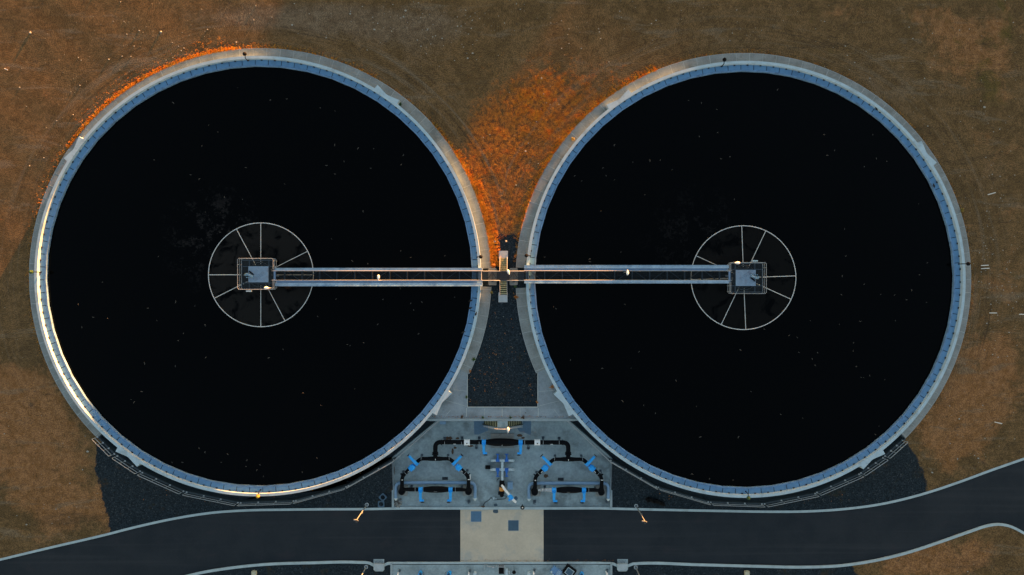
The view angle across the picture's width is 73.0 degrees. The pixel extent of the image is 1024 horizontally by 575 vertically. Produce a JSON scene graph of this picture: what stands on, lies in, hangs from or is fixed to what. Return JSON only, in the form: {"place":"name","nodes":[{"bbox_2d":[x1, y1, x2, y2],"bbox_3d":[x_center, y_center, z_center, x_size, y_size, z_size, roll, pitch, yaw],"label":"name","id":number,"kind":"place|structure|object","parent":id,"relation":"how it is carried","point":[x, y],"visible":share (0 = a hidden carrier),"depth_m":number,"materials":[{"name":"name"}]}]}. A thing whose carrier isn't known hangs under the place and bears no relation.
{"place":"outdoors","nodes":[
{"label":"outdoors","id":0,"kind":"place"},
{"bbox_2d":[29,48,490,436],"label":"path","id":1,"kind":"structure","parent":0,"point":[422,120],"depth_m":76.00,"materials":[{"name":"concrete"}]},
{"bbox_2d":[392,564,609,574],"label":"yard slab","id":2,"kind":"structure","parent":0,"point":[484,569],"depth_m":77.47,"materials":[{"name":"concrete"}]},
{"bbox_2d":[550,565,561,574],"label":"plastic crate","id":3,"kind":"object","parent":2,"relation":"on","point":[555,570],"visible":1,"depth_m":77.11,"materials":[{"name":"plastic"}]},
{"bbox_2d":[562,563,576,574],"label":"cable chamber","id":4,"kind":"object","parent":2,"relation":"on","point":[568,569],"visible":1,"depth_m":77.07,"materials":[{"name":"black metal"}]},
{"bbox_2d":[498,565,503,573],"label":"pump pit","id":5,"kind":"object","parent":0,"point":[500,569],"visible":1,"depth_m":77.45,"materials":[{"name":"grey concrete"}]},
{"bbox_2d":[394,421,609,506],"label":"yard slab","id":6,"kind":"structure","parent":0,"point":[526,464],"depth_m":77.60,"materials":[{"name":"concrete"}]},
{"bbox_2d":[394,498,401,507],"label":"rubble pile","id":7,"kind":"object","parent":6,"relation":"on","point":[397,503],"visible":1,"depth_m":77.48,"materials":[{"name":"concrete"}]},
{"bbox_2d":[398,484,407,495],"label":"concrete plinth","id":8,"kind":"structure","parent":6,"relation":"on","point":[406,492],"depth_m":77.38,"materials":[{"name":"grey concrete"}]},
{"bbox_2d":[398,453,471,502],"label":"pipe loop","id":9,"kind":"object","parent":6,"relation":"on","point":[434,489],"visible":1,"depth_m":76.52,"materials":[{"name":"metal"}]},
{"bbox_2d":[394,481,476,500],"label":"bypass pipe","id":10,"kind":"object","parent":6,"relation":"on","point":[435,483],"visible":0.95,"depth_m":77.01,"materials":[{"name":"metal"}]},
{"bbox_2d":[463,484,472,495],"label":"concrete plinth","id":11,"kind":"structure","parent":6,"relation":"on","point":[465,486],"depth_m":77.38,"materials":[{"name":"grey concrete"}]},
{"bbox_2d":[394,434,547,477],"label":"yard rust stains","id":12,"kind":"object","parent":6,"relation":"on","point":[518,435],"visible":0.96,"depth_m":77.59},
{"bbox_2d":[432,436,570,457],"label":"header pipeline","id":13,"kind":"object","parent":6,"relation":"on","point":[503,442],"visible":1,"depth_m":76.48,"materials":[{"name":"metal"}]},
{"bbox_2d":[474,421,530,434],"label":"yard floor patch","id":14,"kind":"object","parent":6,"relation":"on","point":[479,428],"visible":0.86,"depth_m":77.60,"materials":[{"name":"grey concrete"}]},
{"bbox_2d":[482,421,522,429],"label":"yard stairs","id":15,"kind":"structure","parent":6,"relation":"on","point":[494,424],"depth_m":76.32,"materials":[{"name":"concrete"}]},
{"bbox_2d":[491,433,513,447],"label":"concrete plinth","id":16,"kind":"structure","parent":6,"relation":"on","point":[502,435],"depth_m":77.28,"materials":[{"name":"grey concrete"}]},
{"bbox_2d":[490,454,514,479],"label":"drain manifold","id":17,"kind":"object","parent":6,"relation":"on","point":[502,469],"visible":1,"depth_m":76.92,"materials":[{"name":"grey paint"}]},
{"bbox_2d":[498,480,516,502],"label":"drain pump","id":18,"kind":"object","parent":6,"relation":"on","point":[502,488],"visible":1,"depth_m":76.84,"materials":[{"name":"black metal"}]},
{"bbox_2d":[508,481,512,488],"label":"control cabinet","id":19,"kind":"object","parent":6,"relation":"on","point":[510,484],"visible":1,"depth_m":77.00,"materials":[{"name":"grey metal"}]},
{"bbox_2d":[531,485,539,495],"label":"concrete plinth","id":20,"kind":"structure","parent":6,"relation":"on","point":[538,487],"depth_m":77.38,"materials":[{"name":"grey concrete"}]},
{"bbox_2d":[531,454,604,503],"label":"pipe loop","id":21,"kind":"object","parent":6,"relation":"on","point":[545,467],"visible":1,"depth_m":76.52,"materials":[{"name":"metal"}]},
{"bbox_2d":[527,481,609,500],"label":"bypass pipe","id":22,"kind":"object","parent":6,"relation":"on","point":[530,484],"visible":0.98,"depth_m":77.03,"materials":[{"name":"metal"}]},
{"bbox_2d":[596,485,605,495],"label":"concrete plinth","id":23,"kind":"structure","parent":6,"relation":"on","point":[597,487],"depth_m":77.38,"materials":[{"name":"grey concrete"}]},
{"bbox_2d":[182,421,824,500],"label":"channel floor","id":24,"kind":"structure","parent":0,"point":[426,424],"depth_m":78.40,"materials":[{"name":"concrete"}]},
{"bbox_2d":[98,434,395,503],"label":"retaining wall","id":25,"kind":"structure","parent":24,"relation":"on","point":[107,443],"depth_m":77.41,"materials":[{"name":"concrete"}]},
{"bbox_2d":[92,436,114,455],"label":"handrail section","id":26,"kind":"object","parent":25,"relation":"on","point":[100,448],"visible":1,"depth_m":74.95,"materials":[{"name":"metal"}]},
{"bbox_2d":[112,455,140,473],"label":"handrail section","id":27,"kind":"object","parent":25,"relation":"on","point":[125,464],"visible":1,"depth_m":75.44,"materials":[{"name":"metal"}]},
{"bbox_2d":[138,472,183,493],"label":"handrail section","id":28,"kind":"object","parent":25,"relation":"on","point":[160,483],"visible":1,"depth_m":75.95,"materials":[{"name":"metal"}]},
{"bbox_2d":[183,492,238,505],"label":"handrail section","id":29,"kind":"object","parent":25,"relation":"on","point":[209,500],"visible":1,"depth_m":76.47,"materials":[{"name":"metal"}]},
{"bbox_2d":[237,500,293,505],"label":"handrail section","id":30,"kind":"object","parent":25,"relation":"on","point":[263,503],"visible":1,"depth_m":76.38,"materials":[{"name":"metal"}]},
{"bbox_2d":[293,486,346,503],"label":"handrail section","id":31,"kind":"object","parent":25,"relation":"on","point":[321,495],"visible":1,"depth_m":76.41,"materials":[{"name":"metal"}]},
{"bbox_2d":[346,459,394,488],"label":"handrail section","id":32,"kind":"object","parent":25,"relation":"on","point":[371,474],"visible":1,"depth_m":76.01,"materials":[{"name":"metal"}]},
{"bbox_2d":[392,458,393,508],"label":"wall","id":33,"kind":"structure","parent":24,"relation":"on","point":[393,485],"depth_m":77.36,"materials":[{"name":"concrete"}]},
{"bbox_2d":[392,421,436,457],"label":"retaining wall","id":34,"kind":"structure","parent":24,"relation":"on","point":[413,440],"depth_m":77.25,"materials":[{"name":"concrete"}]},
{"bbox_2d":[393,421,438,461],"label":"handrail section","id":35,"kind":"object","parent":34,"relation":"on","point":[415,441],"visible":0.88,"depth_m":76.11,"materials":[{"name":"metal"}]},
{"bbox_2d":[426,419,577,420],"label":"retaining wall","id":36,"kind":"structure","parent":24,"relation":"on","point":[501,420],"depth_m":75.94,"materials":[{"name":"concrete"}]},
{"bbox_2d":[569,421,611,458],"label":"retaining wall","id":37,"kind":"structure","parent":24,"relation":"on","point":[591,440],"depth_m":77.25,"materials":[{"name":"concrete"}]},
{"bbox_2d":[567,421,610,462],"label":"handrail section","id":38,"kind":"object","parent":37,"relation":"on","point":[589,441],"visible":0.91,"depth_m":76.12,"materials":[{"name":"metal"}]},
{"bbox_2d":[610,457,611,508],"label":"wall","id":39,"kind":"structure","parent":24,"relation":"on","point":[610,485],"depth_m":77.36,"materials":[{"name":"concrete"}]},
{"bbox_2d":[609,434,905,504],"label":"retaining wall","id":40,"kind":"structure","parent":24,"relation":"on","point":[856,471],"depth_m":77.46,"materials":[{"name":"concrete"}]},
{"bbox_2d":[610,460,657,489],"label":"handrail section","id":41,"kind":"object","parent":40,"relation":"on","point":[640,478],"visible":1,"depth_m":76.05,"materials":[{"name":"metal"}]},
{"bbox_2d":[658,487,710,504],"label":"handrail section","id":42,"kind":"object","parent":40,"relation":"on","point":[686,497],"visible":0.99,"depth_m":76.50,"materials":[{"name":"metal"}]},
{"bbox_2d":[710,502,764,506],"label":"handrail section","id":43,"kind":"object","parent":40,"relation":"on","point":[728,504],"visible":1,"depth_m":76.39,"materials":[{"name":"metal"}]},
{"bbox_2d":[764,493,819,506],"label":"handrail section","id":44,"kind":"object","parent":40,"relation":"on","point":[791,500],"visible":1,"depth_m":76.39,"materials":[{"name":"metal"}]},
{"bbox_2d":[816,473,863,494],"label":"handrail section","id":45,"kind":"object","parent":40,"relation":"on","point":[840,484],"visible":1,"depth_m":76.31,"materials":[{"name":"metal"}]},
{"bbox_2d":[860,457,887,475],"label":"handrail section","id":46,"kind":"object","parent":40,"relation":"on","point":[874,466],"visible":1,"depth_m":76.17,"materials":[{"name":"metal"}]},
{"bbox_2d":[884,439,907,457],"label":"handrail section","id":47,"kind":"object","parent":40,"relation":"on","point":[896,449],"visible":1,"depth_m":75.79,"materials":[{"name":"metal"}]},
{"bbox_2d":[0,0,1023,574],"bbox_3d":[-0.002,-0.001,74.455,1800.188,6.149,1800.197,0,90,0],"label":"ground","id":48,"kind":"structure","parent":0,"point":[76,480],"depth_m":76.00,"materials":[{"name":"brown soil"}]},
{"bbox_2d":[34,56,480,495],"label":"settling tank","id":49,"kind":"object","parent":48,"relation":"on","point":[74,159],"visible":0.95,"depth_m":75.58,"materials":[{"name":"concrete"}]},
{"bbox_2d":[48,67,471,484],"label":"water","id":50,"kind":"structure","parent":49,"relation":"in","point":[313,396],"depth_m":75.88,"materials":[{"name":"black liquid"}]},
{"bbox_2d":[208,223,313,326],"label":"skimmer ring","id":51,"kind":"object","parent":50,"relation":"in","point":[260,265],"visible":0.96,"depth_m":75.66,"materials":[{"name":"metal"}]},
{"bbox_2d":[237,258,482,291],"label":"access bridge","id":52,"kind":"structure","parent":49,"relation":"on","point":[257,276],"depth_m":74.88,"materials":[{"name":"metal"}]},
{"bbox_2d":[354,503,368,522],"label":"lamp post","id":53,"kind":"object","parent":48,"relation":"on","point":[366,504],"visible":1,"depth_m":75.32,"materials":[{"name":"metal"}]},
{"bbox_2d":[379,493,386,501],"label":"manhole frame","id":54,"kind":"object","parent":48,"relation":"on","point":[382,500],"visible":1,"depth_m":77.30,"materials":[{"name":"metal"}]},
{"bbox_2d":[143,68,822,560],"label":"leaf litter","id":55,"kind":"object","parent":48,"relation":"on","point":[525,412],"visible":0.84,"depth_m":75.98,"materials":[{"name":"brown plant"}]},
{"bbox_2d":[488,268,496,284],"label":"concrete footing","id":56,"kind":"object","parent":48,"relation":"on","point":[490,277],"visible":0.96,"depth_m":75.78,"materials":[{"name":"grey concrete"}]},
{"bbox_2d":[23,16,974,434],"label":"dry grass","id":57,"kind":"structure","parent":48,"relation":"on","point":[481,200],"depth_m":75.98,"materials":[{"name":"orange plant"}]},
{"bbox_2d":[428,369,575,418],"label":"apron","id":58,"kind":"object","parent":48,"relation":"on","point":[454,404],"visible":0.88,"depth_m":76.00,"materials":[{"name":"concrete"}]},
{"bbox_2d":[481,258,523,294],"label":"crossover walkway","id":59,"kind":"structure","parent":48,"relation":"on","point":[503,280],"depth_m":75.23,"materials":[{"name":"metal"}]},
{"bbox_2d":[498,292,506,301],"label":"concrete pad","id":60,"kind":"object","parent":48,"relation":"on","point":[502,298],"visible":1,"depth_m":75.95,"materials":[{"name":"grey concrete"}]},
{"bbox_2d":[499,251,507,258],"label":"concrete pad","id":61,"kind":"object","parent":48,"relation":"on","point":[503,254],"visible":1,"depth_m":75.95,"materials":[{"name":"grey concrete"}]},
{"bbox_2d":[2,0,1022,571],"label":"pebbles","id":62,"kind":"object","parent":48,"relation":"on","point":[558,104],"visible":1,"depth_m":75.98,"materials":[{"name":"stone"}]},
{"bbox_2d":[510,268,517,284],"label":"concrete footing","id":63,"kind":"object","parent":48,"relation":"on","point":[515,277],"visible":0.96,"depth_m":75.78,"materials":[{"name":"grey concrete"}]},
{"bbox_2d":[634,504,645,523],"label":"lamp post","id":64,"kind":"object","parent":48,"relation":"on","point":[636,506],"visible":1,"depth_m":75.29,"materials":[{"name":"metal"}]},
{"bbox_2d":[526,61,965,497],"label":"settling tank","id":65,"kind":"object","parent":48,"relation":"on","point":[926,163],"visible":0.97,"depth_m":75.58,"materials":[{"name":"concrete"}]},
{"bbox_2d":[524,260,766,293],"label":"access bridge","id":66,"kind":"structure","parent":65,"relation":"on","point":[744,277],"depth_m":74.98,"materials":[{"name":"metal"}]},
{"bbox_2d":[535,72,952,486],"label":"water","id":67,"kind":"structure","parent":65,"relation":"in","point":[792,187],"depth_m":75.88,"materials":[{"name":"black liquid"}]},
{"bbox_2d":[691,225,795,329],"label":"skimmer ring","id":68,"kind":"object","parent":67,"relation":"in","point":[744,286],"visible":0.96,"depth_m":75.66,"materials":[{"name":"metal"}]},
{"bbox_2d":[0,460,1023,574],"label":"road","id":69,"kind":"structure","parent":0,"point":[187,545],"depth_m":77.60,"materials":[{"name":"black asphalt"}]},
{"bbox_2d":[374,559,383,570],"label":"storm drain","id":70,"kind":"object","parent":69,"relation":"on","point":[378,564],"visible":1,"depth_m":77.34,"materials":[{"name":"concrete"}]},
{"bbox_2d":[460,510,543,561],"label":"crossing slab","id":71,"kind":"structure","parent":69,"relation":"on","point":[489,537],"depth_m":77.59,"materials":[{"name":"concrete"}]},
{"bbox_2d":[471,511,481,521],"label":"access hatch","id":72,"kind":"object","parent":71,"relation":"on","point":[476,516],"visible":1,"depth_m":77.57,"materials":[{"name":"metal"}]},
{"bbox_2d":[508,520,518,530],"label":"access hatch","id":73,"kind":"object","parent":71,"relation":"on","point":[513,525],"visible":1,"depth_m":77.57,"materials":[{"name":"metal"}]},
{"bbox_2d":[0,458,1023,560],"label":"kerb","id":74,"kind":"structure","parent":69,"relation":"on","point":[533,508],"depth_m":77.47,"materials":[{"name":"concrete"}]},
{"bbox_2d":[551,510,551,561],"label":"road seam","id":75,"kind":"object","parent":69,"relation":"on","point":[551,535],"visible":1,"depth_m":77.59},
{"bbox_2d":[187,523,1023,574],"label":"kerb","id":76,"kind":"structure","parent":69,"relation":"on","point":[656,563],"depth_m":77.47,"materials":[{"name":"concrete"}]},
{"bbox_2d":[617,559,627,570],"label":"storm drain","id":77,"kind":"object","parent":69,"relation":"on","point":[622,564],"visible":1,"depth_m":77.33,"materials":[{"name":"concrete"}]},
{"bbox_2d":[645,497,664,505],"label":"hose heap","id":78,"kind":"object","parent":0,"point":[656,501],"visible":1,"depth_m":77.16,"materials":[{"name":"black rubber"}]},
{"bbox_2d":[516,53,970,437],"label":"path","id":79,"kind":"structure","parent":0,"point":[591,117],"depth_m":76.00,"materials":[{"name":"concrete"}]}
]}

